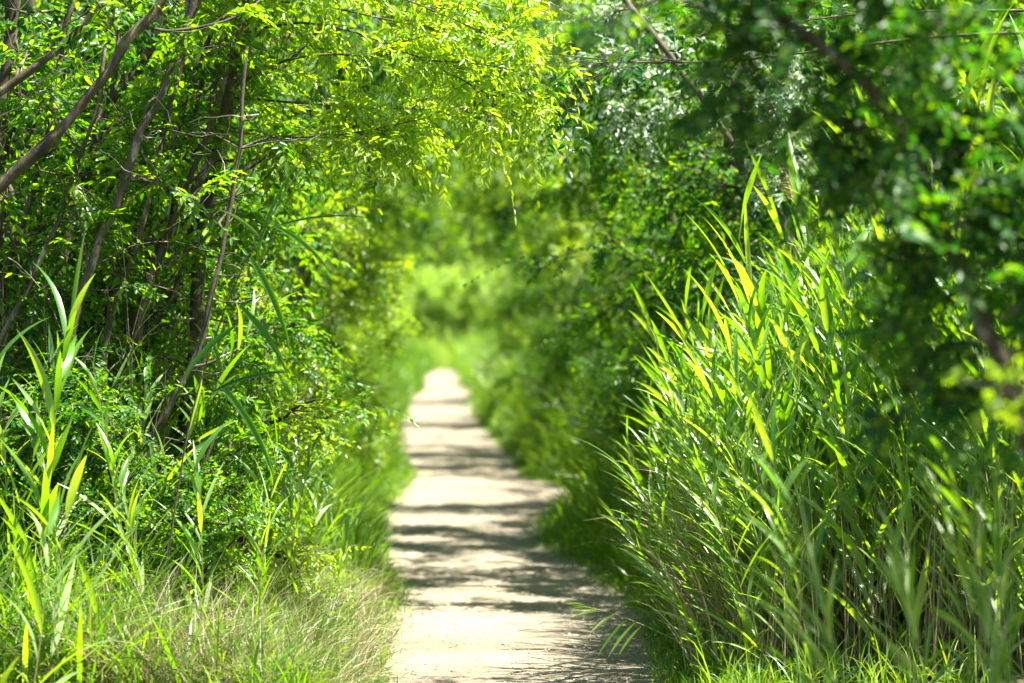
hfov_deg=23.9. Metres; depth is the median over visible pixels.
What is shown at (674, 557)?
reed
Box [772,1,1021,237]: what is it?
tree
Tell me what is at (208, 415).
dead stem
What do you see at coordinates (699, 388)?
reed
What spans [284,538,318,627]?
reed
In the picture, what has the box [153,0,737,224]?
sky
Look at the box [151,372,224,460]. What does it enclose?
reed
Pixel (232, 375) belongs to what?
dead stem
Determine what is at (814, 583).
reed
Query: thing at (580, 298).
tree
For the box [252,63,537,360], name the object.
arching tree
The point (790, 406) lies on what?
reed
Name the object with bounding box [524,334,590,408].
bush
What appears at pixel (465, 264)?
tree
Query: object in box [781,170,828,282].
reed
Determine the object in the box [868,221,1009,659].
reed
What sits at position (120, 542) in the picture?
reed
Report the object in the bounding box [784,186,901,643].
reed
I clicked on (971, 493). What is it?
reed
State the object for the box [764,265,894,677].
reed
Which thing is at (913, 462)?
reed
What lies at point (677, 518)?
reed
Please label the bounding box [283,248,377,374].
tree
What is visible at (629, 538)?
reed
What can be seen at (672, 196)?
arching tree
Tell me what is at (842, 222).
reed
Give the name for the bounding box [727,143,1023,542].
tree
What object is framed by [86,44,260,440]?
leaning tree
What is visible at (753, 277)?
reed
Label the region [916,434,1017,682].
reed
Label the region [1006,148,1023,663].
reed
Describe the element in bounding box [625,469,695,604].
reed
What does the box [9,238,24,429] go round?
dead stem
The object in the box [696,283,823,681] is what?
reed
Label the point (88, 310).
bush
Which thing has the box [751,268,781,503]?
reed
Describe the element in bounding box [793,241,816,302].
reed
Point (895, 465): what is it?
reed
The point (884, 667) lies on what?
grass
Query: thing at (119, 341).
dead stem
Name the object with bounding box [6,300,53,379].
reed
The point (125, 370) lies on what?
reed
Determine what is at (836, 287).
reed
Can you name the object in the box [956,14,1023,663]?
reed
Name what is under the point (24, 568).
reed
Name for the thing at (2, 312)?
reed
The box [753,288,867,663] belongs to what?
reed
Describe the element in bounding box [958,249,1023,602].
reed
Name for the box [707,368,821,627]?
reed
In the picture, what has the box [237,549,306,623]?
reed
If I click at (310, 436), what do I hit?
bush
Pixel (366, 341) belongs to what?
tree
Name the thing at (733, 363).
reed
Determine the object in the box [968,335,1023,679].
reed
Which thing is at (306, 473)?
reed
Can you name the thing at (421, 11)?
arching tree
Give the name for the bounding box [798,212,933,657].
reed
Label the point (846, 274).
reed
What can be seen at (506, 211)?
arching tree
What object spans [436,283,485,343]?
tree
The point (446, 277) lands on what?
tree
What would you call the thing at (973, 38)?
tree
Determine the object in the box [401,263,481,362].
tree
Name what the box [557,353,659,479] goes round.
bush
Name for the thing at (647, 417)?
reed
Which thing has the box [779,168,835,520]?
reed
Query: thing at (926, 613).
dry grass
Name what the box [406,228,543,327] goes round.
tree
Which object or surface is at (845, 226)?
reed
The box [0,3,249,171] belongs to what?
leaning tree
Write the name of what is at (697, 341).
reed
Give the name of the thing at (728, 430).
reed
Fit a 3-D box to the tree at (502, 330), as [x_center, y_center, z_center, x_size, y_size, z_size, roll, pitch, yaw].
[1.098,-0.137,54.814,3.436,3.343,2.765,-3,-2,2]
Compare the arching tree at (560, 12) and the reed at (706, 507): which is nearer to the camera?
the reed at (706, 507)
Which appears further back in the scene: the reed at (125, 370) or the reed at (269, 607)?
the reed at (125, 370)
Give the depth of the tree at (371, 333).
61.05 m
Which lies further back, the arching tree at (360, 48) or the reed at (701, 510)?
the arching tree at (360, 48)
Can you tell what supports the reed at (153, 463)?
on the ground at (1016, 668)
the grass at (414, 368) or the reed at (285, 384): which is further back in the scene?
the grass at (414, 368)
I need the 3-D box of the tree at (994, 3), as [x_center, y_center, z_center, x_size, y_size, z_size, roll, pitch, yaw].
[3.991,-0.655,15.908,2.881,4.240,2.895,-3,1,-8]
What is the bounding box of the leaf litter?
[382,459,676,682]
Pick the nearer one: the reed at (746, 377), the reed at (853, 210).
the reed at (746, 377)
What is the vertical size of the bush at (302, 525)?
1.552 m
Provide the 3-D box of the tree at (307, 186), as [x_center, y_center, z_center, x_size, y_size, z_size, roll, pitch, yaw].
[-2.512,-0.557,14.831,2.271,3.959,3.162,0,0,-25]
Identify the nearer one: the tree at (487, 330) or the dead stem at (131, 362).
the dead stem at (131, 362)
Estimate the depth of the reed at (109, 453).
10.11 m
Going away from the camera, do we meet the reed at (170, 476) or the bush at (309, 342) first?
the reed at (170, 476)
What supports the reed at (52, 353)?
on the ground at (1016, 668)
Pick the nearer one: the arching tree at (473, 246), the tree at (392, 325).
the arching tree at (473, 246)
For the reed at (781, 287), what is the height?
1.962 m
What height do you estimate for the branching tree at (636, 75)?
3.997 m
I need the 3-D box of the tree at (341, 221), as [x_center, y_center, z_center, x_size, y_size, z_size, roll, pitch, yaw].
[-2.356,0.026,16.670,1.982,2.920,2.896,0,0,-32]
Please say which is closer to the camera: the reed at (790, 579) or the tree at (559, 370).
the reed at (790, 579)
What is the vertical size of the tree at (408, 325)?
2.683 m
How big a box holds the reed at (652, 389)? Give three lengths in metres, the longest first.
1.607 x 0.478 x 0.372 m
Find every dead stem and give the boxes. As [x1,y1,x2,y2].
[1,252,60,444]
[1,344,26,421]
[5,245,43,381]
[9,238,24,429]
[34,241,113,380]
[74,305,131,409]
[120,224,154,457]
[126,301,181,468]
[139,303,161,475]
[152,358,211,482]
[157,259,253,582]
[214,283,266,471]
[227,310,268,488]
[236,337,292,587]
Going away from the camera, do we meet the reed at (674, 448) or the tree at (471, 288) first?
the reed at (674, 448)
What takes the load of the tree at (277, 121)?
on the ground at (1016, 668)
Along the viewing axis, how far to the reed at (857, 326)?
11.03 m
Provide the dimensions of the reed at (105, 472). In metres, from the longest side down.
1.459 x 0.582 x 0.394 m
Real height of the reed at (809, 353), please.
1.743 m
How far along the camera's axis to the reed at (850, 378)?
10.88 m
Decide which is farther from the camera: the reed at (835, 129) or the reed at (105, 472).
the reed at (835, 129)
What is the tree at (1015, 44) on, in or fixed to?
on the ground at (1016, 668)
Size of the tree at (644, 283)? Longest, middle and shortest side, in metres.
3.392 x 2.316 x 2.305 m
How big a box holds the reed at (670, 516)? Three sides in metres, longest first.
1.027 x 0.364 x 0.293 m
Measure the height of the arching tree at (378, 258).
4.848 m
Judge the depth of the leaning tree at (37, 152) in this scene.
10.78 m
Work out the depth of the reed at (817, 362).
11.46 m
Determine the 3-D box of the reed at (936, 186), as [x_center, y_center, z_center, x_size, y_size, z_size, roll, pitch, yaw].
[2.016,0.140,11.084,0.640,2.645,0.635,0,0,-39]
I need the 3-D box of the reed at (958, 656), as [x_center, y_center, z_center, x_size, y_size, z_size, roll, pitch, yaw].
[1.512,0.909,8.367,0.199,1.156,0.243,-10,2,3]
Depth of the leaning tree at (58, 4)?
11.62 m
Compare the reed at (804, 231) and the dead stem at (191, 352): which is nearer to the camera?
the dead stem at (191, 352)
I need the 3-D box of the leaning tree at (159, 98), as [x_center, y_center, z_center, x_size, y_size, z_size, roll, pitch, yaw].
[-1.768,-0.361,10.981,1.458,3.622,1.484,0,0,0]
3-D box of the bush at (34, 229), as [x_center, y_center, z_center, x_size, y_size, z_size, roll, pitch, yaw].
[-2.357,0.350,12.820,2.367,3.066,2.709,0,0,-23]
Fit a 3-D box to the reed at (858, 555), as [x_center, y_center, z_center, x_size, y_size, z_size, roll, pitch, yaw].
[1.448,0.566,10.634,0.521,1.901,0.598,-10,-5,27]
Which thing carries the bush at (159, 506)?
on the ground at (1016, 668)
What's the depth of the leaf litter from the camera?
14.56 m
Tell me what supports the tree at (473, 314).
on the ground at (1016, 668)
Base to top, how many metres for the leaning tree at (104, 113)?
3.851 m
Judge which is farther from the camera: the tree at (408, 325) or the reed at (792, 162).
the tree at (408, 325)
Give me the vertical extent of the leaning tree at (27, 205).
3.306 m
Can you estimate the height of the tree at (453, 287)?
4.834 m
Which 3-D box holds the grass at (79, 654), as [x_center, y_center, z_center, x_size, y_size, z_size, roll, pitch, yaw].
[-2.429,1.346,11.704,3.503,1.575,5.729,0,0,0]
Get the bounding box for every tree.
[0,0,141,377]
[0,0,166,212]
[0,0,178,543]
[0,0,222,449]
[0,0,283,575]
[0,0,296,323]
[0,0,332,408]
[0,0,398,518]
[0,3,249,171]
[0,38,164,397]
[4,0,328,395]
[5,0,373,469]
[6,0,224,430]
[8,0,346,434]
[12,3,342,372]
[15,0,114,179]
[15,1,254,336]
[19,0,80,75]
[22,89,387,423]
[23,0,279,545]
[47,0,477,352]
[55,15,242,467]
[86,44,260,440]
[94,67,316,319]
[97,0,327,564]
[97,141,374,405]
[112,2,314,449]
[121,0,468,332]
[128,46,341,575]
[163,0,593,517]
[201,0,505,188]
[227,152,434,505]
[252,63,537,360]
[262,195,366,298]
[272,0,503,272]
[281,2,506,273]
[282,163,402,363]
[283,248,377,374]
[300,171,448,260]
[301,164,403,353]
[303,149,473,345]
[304,304,379,363]
[308,93,511,323]
[319,260,376,344]
[340,178,472,299]
[351,288,407,348]
[359,209,551,331]
[360,279,390,346]
[364,292,408,343]
[372,1,599,289]
[372,292,407,344]
[382,254,456,343]
[383,264,470,343]
[390,279,414,317]
[390,297,412,340]
[392,178,492,330]
[397,301,412,327]
[398,215,485,343]
[399,94,652,344]
[399,304,418,343]
[400,0,761,379]
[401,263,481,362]
[404,276,438,344]
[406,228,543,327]
[406,279,493,367]
[409,161,588,343]
[414,0,672,223]
[426,216,520,327]
[427,262,500,339]
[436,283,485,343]
[440,136,642,343]
[448,295,496,346]
[463,0,878,496]
[465,268,523,352]
[470,268,524,352]
[471,186,625,382]
[471,259,515,344]
[475,269,495,311]
[476,105,727,419]
[478,266,545,337]
[479,280,504,318]
[489,277,546,363]
[490,262,514,319]
[492,215,590,363]
[493,0,1023,178]
[494,278,541,356]
[497,0,964,340]
[505,0,1023,514]
[505,307,541,338]
[506,140,709,366]
[512,0,856,346]
[513,251,592,348]
[527,0,932,352]
[540,236,648,352]
[548,212,639,333]
[559,236,642,354]
[582,0,863,300]
[588,101,885,427]
[591,0,942,251]
[591,3,855,380]
[601,63,756,335]
[604,4,765,348]
[655,0,1023,334]
[666,0,1023,385]
[700,0,1023,306]
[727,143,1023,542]
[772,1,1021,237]
[840,248,1019,311]
[881,30,1009,128]
[917,0,1023,79]
[933,29,996,103]
[936,0,1023,144]
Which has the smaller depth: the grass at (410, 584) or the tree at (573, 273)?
the grass at (410, 584)
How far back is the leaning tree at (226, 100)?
11.76 m
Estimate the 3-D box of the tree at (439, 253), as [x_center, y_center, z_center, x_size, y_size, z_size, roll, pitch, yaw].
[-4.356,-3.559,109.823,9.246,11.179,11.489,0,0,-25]
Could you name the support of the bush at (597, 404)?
on the ground at (1016, 668)
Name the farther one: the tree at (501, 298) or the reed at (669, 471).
the tree at (501, 298)
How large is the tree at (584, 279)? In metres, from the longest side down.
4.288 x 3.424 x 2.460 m
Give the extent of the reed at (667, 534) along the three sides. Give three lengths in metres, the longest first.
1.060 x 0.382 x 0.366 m
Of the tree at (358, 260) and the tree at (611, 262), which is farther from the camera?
the tree at (358, 260)
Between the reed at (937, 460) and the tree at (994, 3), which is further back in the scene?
the tree at (994, 3)
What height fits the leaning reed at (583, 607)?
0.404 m
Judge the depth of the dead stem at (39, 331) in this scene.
11.49 m
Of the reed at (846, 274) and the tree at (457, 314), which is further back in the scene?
the tree at (457, 314)
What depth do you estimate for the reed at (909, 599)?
7.17 m
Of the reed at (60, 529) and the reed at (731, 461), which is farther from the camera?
the reed at (731, 461)
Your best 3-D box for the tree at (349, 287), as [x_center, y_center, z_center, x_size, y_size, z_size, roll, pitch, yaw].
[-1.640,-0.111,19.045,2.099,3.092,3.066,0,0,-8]
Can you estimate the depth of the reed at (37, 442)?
10.06 m
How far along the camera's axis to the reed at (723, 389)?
10.81 m
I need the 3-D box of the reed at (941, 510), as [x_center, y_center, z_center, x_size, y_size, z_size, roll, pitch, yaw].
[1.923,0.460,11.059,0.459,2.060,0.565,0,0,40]
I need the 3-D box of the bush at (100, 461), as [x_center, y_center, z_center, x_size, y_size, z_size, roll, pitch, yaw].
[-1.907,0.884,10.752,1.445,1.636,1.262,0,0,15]
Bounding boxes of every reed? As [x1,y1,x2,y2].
[0,223,94,663]
[0,263,40,409]
[0,317,49,572]
[0,333,29,428]
[0,397,39,641]
[0,400,80,650]
[0,547,24,682]
[2,386,80,595]
[4,485,117,682]
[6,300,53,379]
[11,392,160,624]
[11,409,127,682]
[14,455,79,609]
[20,327,88,568]
[24,438,135,593]
[53,528,133,682]
[58,426,183,642]
[62,347,136,547]
[66,289,298,598]
[66,355,169,459]
[73,329,179,622]
[83,283,161,494]
[86,423,178,658]
[90,410,160,592]
[102,544,185,647]
[104,334,157,515]
[125,350,170,564]
[129,513,208,619]
[130,418,179,478]
[131,437,181,605]
[134,402,158,450]
[138,278,185,481]
[150,315,245,474]
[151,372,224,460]
[154,418,233,645]
[159,126,379,611]
[170,376,256,616]
[212,453,317,631]
[225,400,298,637]
[235,363,348,595]
[235,478,293,624]
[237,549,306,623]
[243,456,290,618]
[262,404,333,627]
[262,440,312,593]
[275,430,328,591]
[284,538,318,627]
[297,472,342,611]
[309,512,365,637]
[567,602,712,671]
[582,440,721,636]
[596,497,726,673]
[607,414,694,604]
[615,437,686,586]
[615,503,719,672]
[618,472,728,646]
[620,395,695,574]
[622,422,701,587]
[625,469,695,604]
[629,284,696,516]
[634,327,740,600]
[634,356,745,557]
[635,384,702,577]
[635,440,718,630]
[637,379,691,525]
[638,424,704,607]
[640,342,793,677]
[640,430,707,601]
[642,461,736,656]
[643,270,804,659]
[643,408,713,609]
[647,318,754,649]
[647,339,768,634]
[653,267,767,535]
[654,176,1023,662]
[658,333,796,661]
[661,367,732,581]
[663,317,783,669]
[663,390,757,654]
[669,259,817,659]
[671,328,840,672]
[672,321,829,666]
[673,433,776,681]
[676,428,773,665]
[678,297,705,364]
[679,407,759,654]
[685,213,844,674]
[685,270,801,571]
[687,352,800,673]
[688,268,880,660]
[688,330,730,381]
[694,276,733,353]
[695,360,806,665]
[695,365,818,676]
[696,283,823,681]
[696,409,762,588]
[697,153,849,664]
[700,348,783,620]
[705,219,846,659]
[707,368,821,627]
[712,255,783,325]
[716,322,800,658]
[723,423,880,682]
[728,370,875,682]
[732,285,843,622]
[739,141,842,286]
[748,264,882,671]
[749,499,847,682]
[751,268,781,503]
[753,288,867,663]
[757,243,902,564]
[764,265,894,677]
[766,226,867,643]
[766,252,862,573]
[766,304,875,656]
[767,254,791,334]
[769,97,932,646]
[771,92,831,285]
[771,189,893,610]
[778,498,841,682]
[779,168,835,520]
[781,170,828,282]
[781,306,905,670]
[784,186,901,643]
[784,280,892,645]
[785,117,868,607]
[785,248,930,676]
[786,173,832,501]
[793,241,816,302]
[793,309,887,664]
[795,261,931,681]
[798,156,894,531]
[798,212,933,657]
[802,161,868,542]
[805,235,867,433]
[807,242,928,663]
[811,67,934,630]
[816,233,858,283]
[825,211,987,677]
[829,207,856,242]
[832,82,985,588]
[841,217,935,645]
[845,235,933,600]
[847,152,961,641]
[850,244,1018,651]
[850,490,927,682]
[851,185,934,649]
[861,208,1019,668]
[862,98,1016,675]
[866,505,939,682]
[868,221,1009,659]
[873,192,930,612]
[880,155,1023,681]
[883,251,961,623]
[883,430,964,682]
[899,164,1015,652]
[899,447,977,682]
[900,24,1023,675]
[904,250,1003,658]
[906,456,1022,682]
[915,165,1021,643]
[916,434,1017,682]
[918,12,1023,609]
[925,470,1022,682]
[929,467,1023,682]
[930,3,1023,563]
[933,270,1023,607]
[952,101,1023,572]
[952,450,1020,566]
[953,170,1019,552]
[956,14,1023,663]
[956,200,1021,601]
[956,491,1023,682]
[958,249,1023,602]
[959,200,1023,580]
[962,502,1021,682]
[965,252,1021,630]
[968,129,1023,649]
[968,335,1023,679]
[976,452,1023,680]
[983,251,1023,581]
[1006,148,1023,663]
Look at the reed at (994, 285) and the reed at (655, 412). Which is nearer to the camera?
the reed at (994, 285)
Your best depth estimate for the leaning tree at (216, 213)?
12.32 m
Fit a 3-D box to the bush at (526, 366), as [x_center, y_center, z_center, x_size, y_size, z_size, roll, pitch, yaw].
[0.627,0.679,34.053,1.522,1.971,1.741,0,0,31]
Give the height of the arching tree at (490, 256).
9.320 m
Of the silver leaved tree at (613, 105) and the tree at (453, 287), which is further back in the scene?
the tree at (453, 287)
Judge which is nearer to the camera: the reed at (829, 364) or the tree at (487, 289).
the reed at (829, 364)
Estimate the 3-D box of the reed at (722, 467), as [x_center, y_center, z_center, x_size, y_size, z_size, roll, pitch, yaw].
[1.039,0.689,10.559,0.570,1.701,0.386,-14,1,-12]
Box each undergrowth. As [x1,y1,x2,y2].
[0,442,241,632]
[3,519,260,667]
[560,430,673,569]
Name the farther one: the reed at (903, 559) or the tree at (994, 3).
the tree at (994, 3)
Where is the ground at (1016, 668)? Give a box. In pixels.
[44,368,1023,682]
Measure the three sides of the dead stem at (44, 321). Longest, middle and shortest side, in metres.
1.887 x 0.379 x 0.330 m
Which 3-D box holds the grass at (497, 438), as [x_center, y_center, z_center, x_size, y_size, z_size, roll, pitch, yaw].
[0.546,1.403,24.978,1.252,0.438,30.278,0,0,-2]
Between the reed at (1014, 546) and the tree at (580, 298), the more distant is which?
the tree at (580, 298)
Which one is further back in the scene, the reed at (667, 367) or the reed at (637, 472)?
the reed at (637, 472)
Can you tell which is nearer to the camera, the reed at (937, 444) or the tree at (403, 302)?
the reed at (937, 444)
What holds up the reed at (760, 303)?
on the ground at (1016, 668)
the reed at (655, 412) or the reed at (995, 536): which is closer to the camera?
the reed at (995, 536)
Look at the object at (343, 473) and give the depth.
16.34 m
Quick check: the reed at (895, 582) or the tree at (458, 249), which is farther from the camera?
the tree at (458, 249)
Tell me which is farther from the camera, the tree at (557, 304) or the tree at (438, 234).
the tree at (438, 234)
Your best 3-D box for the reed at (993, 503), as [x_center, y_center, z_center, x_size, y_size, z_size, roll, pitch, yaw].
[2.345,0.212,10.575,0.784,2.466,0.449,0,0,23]
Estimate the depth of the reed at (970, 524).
7.03 m
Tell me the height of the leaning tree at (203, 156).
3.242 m
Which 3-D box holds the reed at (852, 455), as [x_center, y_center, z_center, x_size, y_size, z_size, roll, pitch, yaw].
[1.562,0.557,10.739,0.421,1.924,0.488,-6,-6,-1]
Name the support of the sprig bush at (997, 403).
on the ground at (1016, 668)
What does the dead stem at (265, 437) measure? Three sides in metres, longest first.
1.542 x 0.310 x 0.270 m
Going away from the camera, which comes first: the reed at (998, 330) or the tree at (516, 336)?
the reed at (998, 330)
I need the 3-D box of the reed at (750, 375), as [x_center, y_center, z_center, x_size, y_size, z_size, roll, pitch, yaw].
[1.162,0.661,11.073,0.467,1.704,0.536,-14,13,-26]
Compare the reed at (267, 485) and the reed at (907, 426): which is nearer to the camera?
the reed at (267, 485)
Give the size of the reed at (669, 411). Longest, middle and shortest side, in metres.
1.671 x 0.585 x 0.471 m
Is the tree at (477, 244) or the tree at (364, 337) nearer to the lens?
the tree at (364, 337)
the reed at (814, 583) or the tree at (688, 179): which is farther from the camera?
the tree at (688, 179)
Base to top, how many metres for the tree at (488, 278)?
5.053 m
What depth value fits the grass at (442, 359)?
96.61 m
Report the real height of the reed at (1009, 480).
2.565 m
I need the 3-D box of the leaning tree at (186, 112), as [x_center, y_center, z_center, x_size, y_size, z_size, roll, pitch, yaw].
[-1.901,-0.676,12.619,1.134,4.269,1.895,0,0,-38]
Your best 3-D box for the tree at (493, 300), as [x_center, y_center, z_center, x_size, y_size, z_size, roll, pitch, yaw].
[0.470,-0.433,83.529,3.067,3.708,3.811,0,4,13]
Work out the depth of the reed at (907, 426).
11.68 m
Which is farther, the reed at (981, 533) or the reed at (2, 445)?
the reed at (2, 445)
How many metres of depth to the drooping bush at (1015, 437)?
8.05 m
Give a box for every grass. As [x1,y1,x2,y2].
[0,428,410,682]
[0,505,378,682]
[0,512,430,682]
[112,519,436,682]
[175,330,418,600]
[350,327,440,419]
[359,487,423,682]
[402,323,496,369]
[443,320,560,424]
[471,335,696,593]
[479,420,793,682]
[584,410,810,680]
[613,556,989,682]
[694,363,1023,682]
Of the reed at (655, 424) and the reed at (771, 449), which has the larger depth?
the reed at (655, 424)
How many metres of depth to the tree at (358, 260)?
68.88 m
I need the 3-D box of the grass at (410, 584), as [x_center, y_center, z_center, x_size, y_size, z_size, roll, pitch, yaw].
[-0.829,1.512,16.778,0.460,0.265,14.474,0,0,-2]
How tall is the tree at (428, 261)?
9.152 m
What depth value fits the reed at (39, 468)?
10.30 m
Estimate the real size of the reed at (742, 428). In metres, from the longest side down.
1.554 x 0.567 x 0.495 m
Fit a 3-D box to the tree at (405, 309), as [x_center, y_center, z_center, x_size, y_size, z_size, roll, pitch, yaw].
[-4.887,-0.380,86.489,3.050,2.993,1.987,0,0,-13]
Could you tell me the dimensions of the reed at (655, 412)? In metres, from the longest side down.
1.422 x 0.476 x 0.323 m
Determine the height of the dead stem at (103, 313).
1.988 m
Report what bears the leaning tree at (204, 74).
on the ground at (1016, 668)
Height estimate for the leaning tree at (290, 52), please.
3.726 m
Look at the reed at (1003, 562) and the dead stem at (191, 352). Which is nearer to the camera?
the reed at (1003, 562)
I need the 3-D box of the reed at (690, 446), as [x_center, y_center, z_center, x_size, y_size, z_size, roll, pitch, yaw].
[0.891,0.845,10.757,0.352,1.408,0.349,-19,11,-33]
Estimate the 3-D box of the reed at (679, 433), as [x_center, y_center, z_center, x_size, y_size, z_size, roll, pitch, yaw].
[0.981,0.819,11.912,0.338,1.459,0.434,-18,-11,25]
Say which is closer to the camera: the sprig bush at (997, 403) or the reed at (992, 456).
the sprig bush at (997, 403)
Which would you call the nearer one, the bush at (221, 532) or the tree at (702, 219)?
the bush at (221, 532)
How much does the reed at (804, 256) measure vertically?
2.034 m
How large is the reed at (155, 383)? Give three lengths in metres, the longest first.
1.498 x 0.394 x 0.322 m
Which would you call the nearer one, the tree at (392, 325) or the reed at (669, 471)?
the reed at (669, 471)
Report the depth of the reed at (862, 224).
11.58 m
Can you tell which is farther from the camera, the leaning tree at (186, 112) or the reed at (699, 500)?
the leaning tree at (186, 112)
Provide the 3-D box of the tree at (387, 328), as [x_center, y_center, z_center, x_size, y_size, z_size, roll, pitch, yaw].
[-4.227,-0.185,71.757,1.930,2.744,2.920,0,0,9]
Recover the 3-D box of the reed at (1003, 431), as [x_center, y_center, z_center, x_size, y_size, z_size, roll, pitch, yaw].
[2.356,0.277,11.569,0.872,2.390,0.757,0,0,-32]
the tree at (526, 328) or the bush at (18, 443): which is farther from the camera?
the tree at (526, 328)
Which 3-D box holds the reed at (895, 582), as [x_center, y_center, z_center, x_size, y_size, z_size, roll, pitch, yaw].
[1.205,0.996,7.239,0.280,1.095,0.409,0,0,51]
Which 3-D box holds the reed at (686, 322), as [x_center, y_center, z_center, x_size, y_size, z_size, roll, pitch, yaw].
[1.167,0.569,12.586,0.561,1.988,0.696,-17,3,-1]
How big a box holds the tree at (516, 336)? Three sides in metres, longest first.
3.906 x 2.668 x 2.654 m
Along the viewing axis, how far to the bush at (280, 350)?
13.74 m
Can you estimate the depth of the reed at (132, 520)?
10.07 m
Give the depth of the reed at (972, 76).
10.23 m
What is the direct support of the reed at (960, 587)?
on the ground at (1016, 668)
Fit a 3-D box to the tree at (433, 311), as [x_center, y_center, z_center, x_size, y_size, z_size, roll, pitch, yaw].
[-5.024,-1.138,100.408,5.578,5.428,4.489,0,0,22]
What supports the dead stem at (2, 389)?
on the ground at (1016, 668)
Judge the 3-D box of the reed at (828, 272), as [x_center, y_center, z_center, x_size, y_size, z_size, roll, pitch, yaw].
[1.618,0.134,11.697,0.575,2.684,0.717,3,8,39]
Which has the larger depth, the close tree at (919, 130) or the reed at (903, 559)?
the reed at (903, 559)
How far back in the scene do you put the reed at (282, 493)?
11.33 m
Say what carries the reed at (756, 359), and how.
on the ground at (1016, 668)
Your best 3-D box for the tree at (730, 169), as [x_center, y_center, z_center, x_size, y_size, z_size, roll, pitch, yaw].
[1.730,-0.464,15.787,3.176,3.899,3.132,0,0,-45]
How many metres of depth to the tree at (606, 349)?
21.49 m
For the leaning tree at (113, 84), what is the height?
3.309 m
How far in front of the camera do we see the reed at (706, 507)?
11.54 m
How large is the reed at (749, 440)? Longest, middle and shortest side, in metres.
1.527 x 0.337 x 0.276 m
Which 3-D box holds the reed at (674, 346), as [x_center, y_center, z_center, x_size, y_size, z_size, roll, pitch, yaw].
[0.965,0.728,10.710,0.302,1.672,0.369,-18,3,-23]
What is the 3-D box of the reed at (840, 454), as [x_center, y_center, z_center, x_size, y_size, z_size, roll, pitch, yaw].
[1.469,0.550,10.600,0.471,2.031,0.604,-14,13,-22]
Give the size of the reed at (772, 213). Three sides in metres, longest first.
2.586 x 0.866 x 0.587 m
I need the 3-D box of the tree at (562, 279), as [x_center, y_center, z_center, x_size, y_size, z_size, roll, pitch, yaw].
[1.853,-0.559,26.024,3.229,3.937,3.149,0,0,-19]
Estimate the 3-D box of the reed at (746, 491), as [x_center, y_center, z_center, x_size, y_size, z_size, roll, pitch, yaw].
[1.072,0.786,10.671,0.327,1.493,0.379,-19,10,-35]
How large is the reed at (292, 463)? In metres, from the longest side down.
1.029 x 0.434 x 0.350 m
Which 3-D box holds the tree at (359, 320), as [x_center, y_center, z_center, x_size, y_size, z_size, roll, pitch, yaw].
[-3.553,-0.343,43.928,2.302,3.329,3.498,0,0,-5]
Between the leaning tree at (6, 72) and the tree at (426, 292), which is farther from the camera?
the tree at (426, 292)
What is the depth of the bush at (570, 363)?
30.41 m
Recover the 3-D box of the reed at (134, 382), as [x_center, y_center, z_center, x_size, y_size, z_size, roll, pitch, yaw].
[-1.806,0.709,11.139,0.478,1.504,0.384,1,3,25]
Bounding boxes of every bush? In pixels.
[0,328,147,606]
[0,358,221,613]
[0,397,180,578]
[1,120,234,556]
[5,305,93,460]
[6,126,99,378]
[20,335,332,542]
[29,435,221,608]
[41,443,312,617]
[62,357,314,612]
[74,230,418,544]
[94,262,366,533]
[146,359,371,619]
[204,364,326,579]
[291,451,339,512]
[493,323,596,411]
[505,309,564,402]
[508,327,589,431]
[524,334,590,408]
[534,321,626,401]
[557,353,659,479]
[565,320,653,445]
[567,322,648,415]
[570,355,659,496]
[585,359,686,533]
[618,321,703,502]
[794,160,1023,476]
[939,348,1023,435]
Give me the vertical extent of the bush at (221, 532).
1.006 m
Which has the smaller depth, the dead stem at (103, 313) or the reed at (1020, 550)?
the reed at (1020, 550)
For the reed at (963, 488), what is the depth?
10.91 m
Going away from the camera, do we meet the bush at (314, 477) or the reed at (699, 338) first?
the reed at (699, 338)
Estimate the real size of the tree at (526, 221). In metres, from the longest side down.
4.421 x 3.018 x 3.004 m
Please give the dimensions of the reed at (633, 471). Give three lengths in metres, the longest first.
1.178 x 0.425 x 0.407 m
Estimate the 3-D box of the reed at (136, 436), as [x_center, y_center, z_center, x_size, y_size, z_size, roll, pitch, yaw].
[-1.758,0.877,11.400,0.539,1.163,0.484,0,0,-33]
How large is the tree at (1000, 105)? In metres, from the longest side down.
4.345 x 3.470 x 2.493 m
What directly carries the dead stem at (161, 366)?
on the ground at (1016, 668)
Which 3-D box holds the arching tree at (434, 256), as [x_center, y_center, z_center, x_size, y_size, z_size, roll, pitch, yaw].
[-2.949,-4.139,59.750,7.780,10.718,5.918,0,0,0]
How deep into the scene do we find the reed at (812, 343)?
11.90 m
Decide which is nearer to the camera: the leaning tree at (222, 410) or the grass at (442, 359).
the leaning tree at (222, 410)
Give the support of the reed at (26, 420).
on the ground at (1016, 668)
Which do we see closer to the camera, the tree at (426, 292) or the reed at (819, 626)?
the reed at (819, 626)
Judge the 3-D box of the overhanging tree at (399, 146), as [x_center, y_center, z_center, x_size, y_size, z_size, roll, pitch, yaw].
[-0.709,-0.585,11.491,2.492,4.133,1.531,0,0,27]
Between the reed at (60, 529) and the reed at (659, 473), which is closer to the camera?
the reed at (60, 529)
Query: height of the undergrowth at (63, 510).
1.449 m
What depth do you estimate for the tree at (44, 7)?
21.10 m
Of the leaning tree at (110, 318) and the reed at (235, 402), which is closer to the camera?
the reed at (235, 402)
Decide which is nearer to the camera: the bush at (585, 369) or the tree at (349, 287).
the tree at (349, 287)
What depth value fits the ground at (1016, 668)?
11.24 m
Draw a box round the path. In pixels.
[373,369,681,682]

